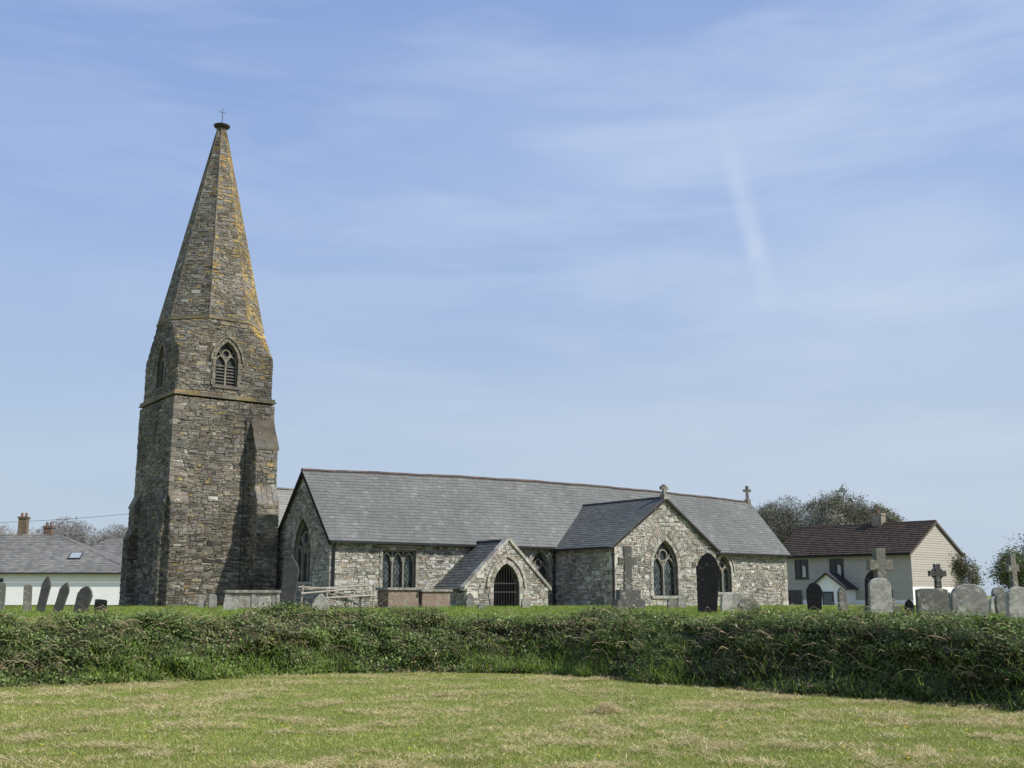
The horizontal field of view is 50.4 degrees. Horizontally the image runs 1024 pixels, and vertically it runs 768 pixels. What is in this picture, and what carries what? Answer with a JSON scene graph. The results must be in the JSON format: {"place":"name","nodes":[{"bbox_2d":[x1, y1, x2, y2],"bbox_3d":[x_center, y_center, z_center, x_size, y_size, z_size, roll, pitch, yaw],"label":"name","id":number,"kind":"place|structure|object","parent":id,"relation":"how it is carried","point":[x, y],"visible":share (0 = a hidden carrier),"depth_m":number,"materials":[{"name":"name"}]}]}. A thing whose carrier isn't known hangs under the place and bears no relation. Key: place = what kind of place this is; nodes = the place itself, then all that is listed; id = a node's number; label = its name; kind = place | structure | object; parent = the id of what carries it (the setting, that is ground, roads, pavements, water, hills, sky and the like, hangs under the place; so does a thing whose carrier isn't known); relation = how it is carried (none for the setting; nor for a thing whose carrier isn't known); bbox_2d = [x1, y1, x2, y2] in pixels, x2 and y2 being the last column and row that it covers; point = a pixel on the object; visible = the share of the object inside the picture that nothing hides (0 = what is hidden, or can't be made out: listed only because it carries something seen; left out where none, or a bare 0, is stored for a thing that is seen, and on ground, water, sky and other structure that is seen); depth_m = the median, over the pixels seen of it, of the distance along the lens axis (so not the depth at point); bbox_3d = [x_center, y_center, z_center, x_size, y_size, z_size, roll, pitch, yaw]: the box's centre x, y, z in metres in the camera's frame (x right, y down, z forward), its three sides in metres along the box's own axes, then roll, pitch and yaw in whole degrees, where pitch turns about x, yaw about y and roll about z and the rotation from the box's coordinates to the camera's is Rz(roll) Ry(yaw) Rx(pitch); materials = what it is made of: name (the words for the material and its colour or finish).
{"place":"outdoors","nodes":[
{"label":"outdoors","id":0,"kind":"place"},
{"bbox_2d":[0,596,1023,767],"bbox_3d":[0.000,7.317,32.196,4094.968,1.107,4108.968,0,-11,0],"label":"ground","id":1,"kind":"structure","parent":0,"point":[466,704],"depth_m":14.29,"materials":[{"name":"green plant"}]},
{"bbox_2d":[0,582,6,609],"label":"headstone","id":2,"kind":"object","parent":1,"relation":"on","point":[2,593],"visible":0.85,"depth_m":37.27,"materials":[{"name":"grey stone"}]},
{"bbox_2d":[0,525,40,533],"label":"tree","id":3,"kind":"object","parent":1,"relation":"on","point":[2,531],"visible":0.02,"depth_m":105.21,"materials":[{"name":"brown plant"}]},
{"bbox_2d":[23,584,32,611],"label":"headstone","id":4,"kind":"object","parent":1,"relation":"on","point":[27,598],"visible":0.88,"depth_m":35.27,"materials":[{"name":"grey stone"}]},
{"bbox_2d":[36,576,50,611],"bbox_3d":[-14.382,6.616,33.361,0.264,1.473,0.100,10,-12,-3],"label":"headstone","id":5,"kind":"object","parent":1,"relation":"on","point":[44,592],"visible":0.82,"depth_m":33.35,"materials":[{"name":"stone"}]},
{"bbox_2d":[0,513,121,604],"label":"cottage","id":6,"kind":"structure","parent":1,"relation":"on","point":[36,560],"depth_m":79.47,"materials":[{"name":"slate"},{"name":"white painted render"},{"name":"brick"}]},
{"bbox_2d":[53,582,69,612],"bbox_3d":[-13.851,6.713,33.347,0.293,1.304,0.100,16,-12,-2],"label":"headstone","id":7,"kind":"object","parent":1,"relation":"on","point":[62,596],"visible":0.79,"depth_m":33.34,"materials":[{"name":"stone"}]},
{"bbox_2d":[36,516,101,544],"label":"tree","id":8,"kind":"object","parent":1,"relation":"on","point":[70,532],"visible":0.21,"depth_m":106.23,"materials":[{"name":"brown plant"}]},
{"bbox_2d":[73,586,92,613],"bbox_3d":[-12.780,6.582,32.338,0.442,1.159,0.100,12,-11,2],"label":"headstone","id":9,"kind":"object","parent":1,"relation":"on","point":[84,596],"visible":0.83,"depth_m":32.33,"materials":[{"name":"stone"}]},
{"bbox_2d":[93,599,106,611],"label":"headstone","id":10,"kind":"object","parent":1,"relation":"on","point":[100,602],"visible":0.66,"depth_m":36.22,"materials":[{"name":"stone"}]},
{"bbox_2d":[84,522,127,545],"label":"tree","id":11,"kind":"object","parent":1,"relation":"on","point":[111,534],"visible":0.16,"depth_m":108.52,"materials":[{"name":"brown plant"}]},
{"bbox_2d":[92,537,123,557],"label":"cottage","id":12,"kind":"structure","parent":1,"relation":"on","point":[113,545],"depth_m":102.29,"materials":[{"name":"stone"}]},
{"bbox_2d":[198,595,205,607],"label":"headstone","id":13,"kind":"object","parent":1,"relation":"on","point":[202,600],"visible":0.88,"depth_m":43.10,"materials":[{"name":"grey stone"}]},
{"bbox_2d":[208,594,216,607],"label":"headstone","id":14,"kind":"object","parent":1,"relation":"on","point":[212,601],"visible":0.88,"depth_m":43.10,"materials":[{"name":"grey stone"}]},
{"bbox_2d":[222,598,237,609],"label":"headstone","id":15,"kind":"object","parent":1,"relation":"on","point":[229,603],"visible":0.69,"depth_m":37.21,"materials":[{"name":"grey stone"}]},
{"bbox_2d":[223,590,280,609],"bbox_3d":[-9.855,8.318,41.168,2.070,1.020,1.060,4,-12,-20],"label":"chest tomb","id":16,"kind":"object","parent":1,"relation":"on","point":[247,598],"visible":0.55,"depth_m":40.74,"materials":[{"name":"grey stone"}]},
{"bbox_2d":[258,597,270,608],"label":"headstone","id":17,"kind":"object","parent":1,"relation":"on","point":[260,604],"visible":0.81,"depth_m":35.24,"materials":[{"name":"grey stone"}]},
{"bbox_2d":[280,556,298,606],"bbox_3d":[-6.649,6.132,32.425,0.482,1.990,0.100,4,-11,1],"label":"headstone","id":18,"kind":"object","parent":1,"relation":"on","point":[290,574],"visible":0.79,"depth_m":32.42,"materials":[{"name":"stone"}]},
{"bbox_2d":[312,594,328,609],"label":"headstone","id":19,"kind":"object","parent":1,"relation":"on","point":[320,600],"visible":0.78,"depth_m":33.30,"materials":[{"name":"grey stone"}]},
{"bbox_2d":[298,583,376,608],"bbox_3d":[-7.001,8.576,43.773,3.216,1.157,0.379,5,-12,-23],"label":"wooden rail fence","id":20,"kind":"object","parent":1,"relation":"on","point":[338,588],"visible":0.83,"depth_m":43.79,"materials":[{"name":"grey wood"}]},
{"bbox_2d":[312,594,372,607],"bbox_3d":[-6.950,9.056,44.592,2.160,0.920,1.160,7,-13,-33],"label":"chest tomb","id":21,"kind":"object","parent":1,"relation":"on","point":[357,601],"visible":0.45,"depth_m":44.22,"materials":[{"name":"stone"}]},
{"bbox_2d":[375,587,421,607],"bbox_3d":[-4.750,9.105,45.499,1.610,1.160,1.110,7,-13,-33],"label":"chest tomb","id":22,"kind":"object","parent":1,"relation":"on","point":[399,597],"visible":0.67,"depth_m":45.12,"materials":[{"name":"stone"}]},
{"bbox_2d":[419,589,452,606],"bbox_3d":[-3.450,9.271,46.180,1.510,1.100,1.110,7,-13,-33],"label":"chest tomb","id":23,"kind":"object","parent":1,"relation":"on","point":[434,597],"visible":0.52,"depth_m":45.77,"materials":[{"name":"stone"}]},
{"bbox_2d":[118,110,792,606],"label":"church","id":24,"kind":"structure","parent":1,"relation":"on","point":[212,508],"depth_m":54.15,"materials":[{"name":"stone"}]},
{"bbox_2d":[154,338,166,392],"bbox_3d":[-17.630,-0.975,54.978,0.377,2.700,1.729,8,-13,-35],"label":"belfry window","id":25,"kind":"structure","parent":24,"relation":"in","point":[162,343],"depth_m":55.27,"materials":[{"name":"stone"}]},
{"bbox_2d":[210,336,243,389],"bbox_3d":[-14.306,-1.073,54.473,1.729,2.700,0.378,8,-13,-35],"label":"belfry window","id":26,"kind":"structure","parent":24,"relation":"in","point":[224,368],"depth_m":54.54,"materials":[{"name":"stone"}]},
{"bbox_2d":[287,504,317,584],"bbox_3d":[-9.897,7.639,51.888,0.350,3.812,3.189,8,-13,-35],"label":"window","id":27,"kind":"structure","parent":24,"relation":"in","point":[304,550],"depth_m":52.02,"materials":[{"name":"stone"}]},
{"bbox_2d":[378,545,420,587],"bbox_3d":[-5.384,8.772,51.450,2.300,2.260,0.390,8,-13,-35],"label":"window","id":28,"kind":"structure","parent":24,"relation":"in","point":[396,569],"depth_m":51.63,"materials":[{"name":"stone"}]},
{"bbox_2d":[528,549,552,594],"bbox_3d":[1.389,9.599,56.350,1.869,2.559,0.378,8,-13,-35],"label":"window","id":29,"kind":"structure","parent":24,"relation":"in","point":[535,557],"depth_m":56.62,"materials":[{"name":"stone"}]},
{"bbox_2d":[644,527,686,598],"bbox_3d":[7.727,9.090,55.387,2.989,3.592,0.350,8,-13,-35],"label":"window","id":30,"kind":"structure","parent":24,"relation":"in","point":[663,581],"depth_m":55.52,"materials":[{"name":"stone"}]},
{"bbox_2d":[716,554,735,594],"bbox_3d":[12.483,11.113,64.334,1.769,2.622,0.377,8,-13,-35],"label":"window","id":31,"kind":"structure","parent":24,"relation":"in","point":[724,582],"depth_m":64.55,"materials":[{"name":"stone"}]},
{"bbox_2d":[465,593,473,607],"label":"headstone","id":32,"kind":"object","parent":1,"relation":"on","point":[469,601],"visible":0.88,"depth_m":45.06,"materials":[{"name":"grey stone"}]},
{"bbox_2d":[477,604,484,608],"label":"headstone","id":33,"kind":"object","parent":1,"relation":"on","point":[480,606],"visible":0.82,"depth_m":42.09,"materials":[{"name":"grey stone"}]},
{"bbox_2d":[9,683,991,757],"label":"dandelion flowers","id":34,"kind":"object","parent":1,"relation":"on","point":[446,716],"visible":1,"depth_m":13.60,"materials":[{"name":"yellow plant"}]},
{"bbox_2d":[0,597,1023,711],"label":"hedge","id":35,"kind":"object","parent":1,"relation":"on","point":[960,660],"visible":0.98,"depth_m":20.29,"materials":[{"name":"green plant"}]},
{"bbox_2d":[0,669,1023,767],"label":"dry grass clippings","id":36,"kind":"object","parent":1,"relation":"on","point":[602,765],"visible":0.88,"depth_m":13.32,"materials":[{"name":"beige plant"}]},
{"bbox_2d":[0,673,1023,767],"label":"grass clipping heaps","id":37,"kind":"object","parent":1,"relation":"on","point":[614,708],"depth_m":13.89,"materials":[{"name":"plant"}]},
{"bbox_2d":[1,604,1023,626],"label":"churchyard grass","id":38,"kind":"structure","parent":1,"relation":"on","point":[196,609],"depth_m":35.69,"materials":[{"name":"green plant"}]},
{"bbox_2d":[521,598,530,608],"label":"headstone","id":39,"kind":"object","parent":1,"relation":"on","point":[526,602],"visible":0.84,"depth_m":44.08,"materials":[{"name":"grey stone"}]},
{"bbox_2d":[612,546,644,609],"bbox_3d":[4.400,7.506,41.327,1.050,2.651,0.875,2,-11,-10],"label":"gravestone cross","id":40,"kind":"object","parent":1,"relation":"on","point":[628,595],"visible":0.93,"depth_m":41.19,"materials":[{"name":"grey stone"}]},
{"bbox_2d":[667,598,676,608],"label":"headstone","id":41,"kind":"object","parent":1,"relation":"on","point":[672,602],"visible":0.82,"depth_m":43.08,"materials":[{"name":"grey stone"}]},
{"bbox_2d":[677,597,686,607],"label":"headstone","id":42,"kind":"object","parent":1,"relation":"on","point":[681,601],"visible":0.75,"depth_m":46.03,"materials":[{"name":"grey stone"}]},
{"bbox_2d":[696,553,719,612],"bbox_3d":[5.835,6.088,32.430,0.701,2.108,0.100,1,-11,6],"label":"headstone","id":43,"kind":"object","parent":1,"relation":"on","point":[707,571],"visible":0.91,"depth_m":32.41,"materials":[{"name":"stone"}]},
{"bbox_2d":[720,593,732,611],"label":"headstone","id":44,"kind":"object","parent":1,"relation":"on","point":[726,600],"visible":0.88,"depth_m":35.26,"materials":[{"name":"grey stone"}]},
{"bbox_2d":[732,593,742,609],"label":"headstone","id":45,"kind":"object","parent":1,"relation":"on","point":[737,597],"visible":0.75,"depth_m":37.22,"materials":[{"name":"grey stone"}]},
{"bbox_2d":[737,598,759,610],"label":"headstone","id":46,"kind":"object","parent":1,"relation":"on","point":[743,603],"visible":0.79,"depth_m":34.25,"materials":[{"name":"grey stone"}]},
{"bbox_2d":[753,503,787,540],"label":"tree","id":47,"kind":"object","parent":1,"relation":"on","point":[771,524],"visible":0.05,"depth_m":110.68,"materials":[{"name":"green plant"}]},
{"bbox_2d":[758,495,813,542],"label":"tree","id":48,"kind":"object","parent":1,"relation":"on","point":[785,514],"visible":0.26,"depth_m":112.06,"materials":[{"name":"green plant"}]},
{"bbox_2d":[806,582,821,610],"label":"headstone","id":49,"kind":"object","parent":1,"relation":"on","point":[814,594],"visible":0.86,"depth_m":37.25,"materials":[{"name":"stone"}]},
{"bbox_2d":[790,484,886,531],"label":"tree","id":50,"kind":"object","parent":1,"relation":"on","point":[836,509],"visible":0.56,"depth_m":109.68,"materials":[{"name":"green plant"}]},
{"bbox_2d":[837,587,847,612],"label":"headstone","id":51,"kind":"object","parent":1,"relation":"on","point":[841,596],"visible":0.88,"depth_m":33.79,"materials":[{"name":"grey stone"}]},
{"bbox_2d":[865,570,873,605],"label":"headstone","id":52,"kind":"object","parent":1,"relation":"on","point":[869,576],"visible":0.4,"depth_m":32.44,"materials":[{"name":"stone"}]},
{"bbox_2d":[782,510,964,604],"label":"house","id":53,"kind":"structure","parent":1,"relation":"on","point":[830,560],"depth_m":88.78,"materials":[{"name":"paint"}]},
{"bbox_2d":[788,590,802,604],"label":"window","id":54,"kind":"structure","parent":53,"relation":"in","point":[794,596],"depth_m":91.83,"materials":[{"name":"paint"}]},
{"bbox_2d":[794,560,808,578],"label":"window","id":55,"kind":"structure","parent":53,"relation":"in","point":[801,566],"depth_m":91.77,"materials":[{"name":"glass"}]},
{"bbox_2d":[822,592,833,604],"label":"door","id":56,"kind":"structure","parent":53,"relation":"in","point":[828,597],"depth_m":87.84,"materials":[{"name":"paint"}]},
{"bbox_2d":[829,559,843,577],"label":"window","id":57,"kind":"structure","parent":53,"relation":"in","point":[836,565],"depth_m":89.40,"materials":[{"name":"glass"}]},
{"bbox_2d":[868,578,892,613],"bbox_3d":[9.963,5.898,29.415,0.618,1.296,0.100,1,-11,-5],"label":"headstone","id":58,"kind":"object","parent":1,"relation":"on","point":[879,594],"visible":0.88,"depth_m":29.40,"materials":[{"name":"grey stone"}]},
{"bbox_2d":[856,501,904,522],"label":"tree","id":59,"kind":"object","parent":1,"relation":"on","point":[890,516],"visible":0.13,"depth_m":111.34,"materials":[{"name":"green plant"}]},
{"bbox_2d":[863,548,901,612],"bbox_3d":[10.500,5.758,30.970,0.800,2.161,0.667,2,-11,-12],"label":"gravestone cross","id":60,"kind":"object","parent":1,"relation":"on","point":[879,564],"visible":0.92,"depth_m":30.99,"materials":[{"name":"grey stone"}]},
{"bbox_2d":[904,599,914,613],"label":"headstone","id":61,"kind":"object","parent":1,"relation":"on","point":[909,604],"visible":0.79,"depth_m":31.31,"materials":[{"name":"stone"}]},
{"bbox_2d":[915,588,949,615],"bbox_3d":[9.851,5.271,25.462,0.784,0.963,0.100,1,-11,-6],"label":"headstone","id":62,"kind":"object","parent":1,"relation":"on","point":[935,599],"visible":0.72,"depth_m":25.45,"materials":[{"name":"grey stone"}]},
{"bbox_2d":[928,564,949,610],"bbox_3d":[11.550,5.710,29.451,0.600,1.661,0.500,2,-11,-10],"label":"gravestone cross","id":63,"kind":"object","parent":1,"relation":"on","point":[937,573],"visible":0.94,"depth_m":29.50,"materials":[{"name":"grey stone"}]},
{"bbox_2d":[949,584,988,615],"bbox_3d":[10.299,5.046,24.487,0.887,1.081,0.100,2,-11,-8],"label":"headstone","id":64,"kind":"object","parent":1,"relation":"on","point":[966,596],"visible":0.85,"depth_m":24.48,"materials":[{"name":"grey stone"}]},
{"bbox_2d":[949,548,989,589],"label":"tree","id":65,"kind":"object","parent":1,"relation":"on","point":[972,574],"visible":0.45,"depth_m":89.68,"materials":[{"name":"green plant"}]},
{"bbox_2d":[988,596,994,613],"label":"headstone","id":66,"kind":"object","parent":1,"relation":"on","point":[991,606],"visible":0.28,"depth_m":29.33,"materials":[{"name":"grey stone"}]},
{"bbox_2d":[991,587,1006,596],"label":"headstone","id":67,"kind":"object","parent":1,"relation":"on","point":[997,589],"visible":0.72,"depth_m":35.33,"materials":[{"name":"grey stone"}]},
{"bbox_2d":[993,592,1005,595],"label":"headstone","id":68,"kind":"object","parent":1,"relation":"on","point":[995,593],"visible":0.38,"depth_m":32.36,"materials":[{"name":"grey stone"}]},
{"bbox_2d":[994,594,1006,615],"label":"headstone","id":69,"kind":"object","parent":1,"relation":"on","point":[999,600],"visible":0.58,"depth_m":27.39,"materials":[{"name":"grey stone"}]},
{"bbox_2d":[983,539,1023,590],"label":"tree","id":70,"kind":"object","parent":1,"relation":"on","point":[998,570],"visible":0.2,"depth_m":83.16,"materials":[{"name":"green plant"}]},
{"bbox_2d":[992,551,1023,586],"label":"tree","id":71,"kind":"object","parent":1,"relation":"on","point":[1020,562],"visible":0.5,"depth_m":74.54,"materials":[{"name":"green plant"}]},
{"bbox_2d":[1005,554,1019,587],"bbox_3d":[14.976,6.101,32.423,0.700,2.051,0.583,2,-11,-20],"label":"gravestone cross","id":72,"kind":"object","parent":1,"relation":"on","point":[1011,568],"visible":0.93,"depth_m":32.46,"materials":[{"name":"grey stone"}]},
{"bbox_2d":[1004,533,1023,553],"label":"tree","id":73,"kind":"object","parent":1,"relation":"on","point":[1022,548],"visible":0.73,"depth_m":85.53,"materials":[{"name":"green plant"}]},
{"bbox_2d":[1006,587,1023,618],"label":"headstone","id":74,"kind":"object","parent":1,"relation":"on","point":[1015,598],"visible":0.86,"depth_m":23.48,"materials":[{"name":"grey stone"}]},
{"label":"utility pole","id":75,"kind":"object","parent":1,"relation":"on","visible":0},
{"bbox_2d":[0,514,122,522],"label":"power cable","id":76,"kind":"object","parent":75,"relation":"attached to","point":[72,518],"visible":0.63,"depth_m":95.48,"materials":[{"name":"metal"}]},
{"bbox_2d":[0,0,1023,595],"label":"sky","id":77,"kind":"structure","parent":0,"point":[713,248],"materials":[{"name":"blue"}]}
]}

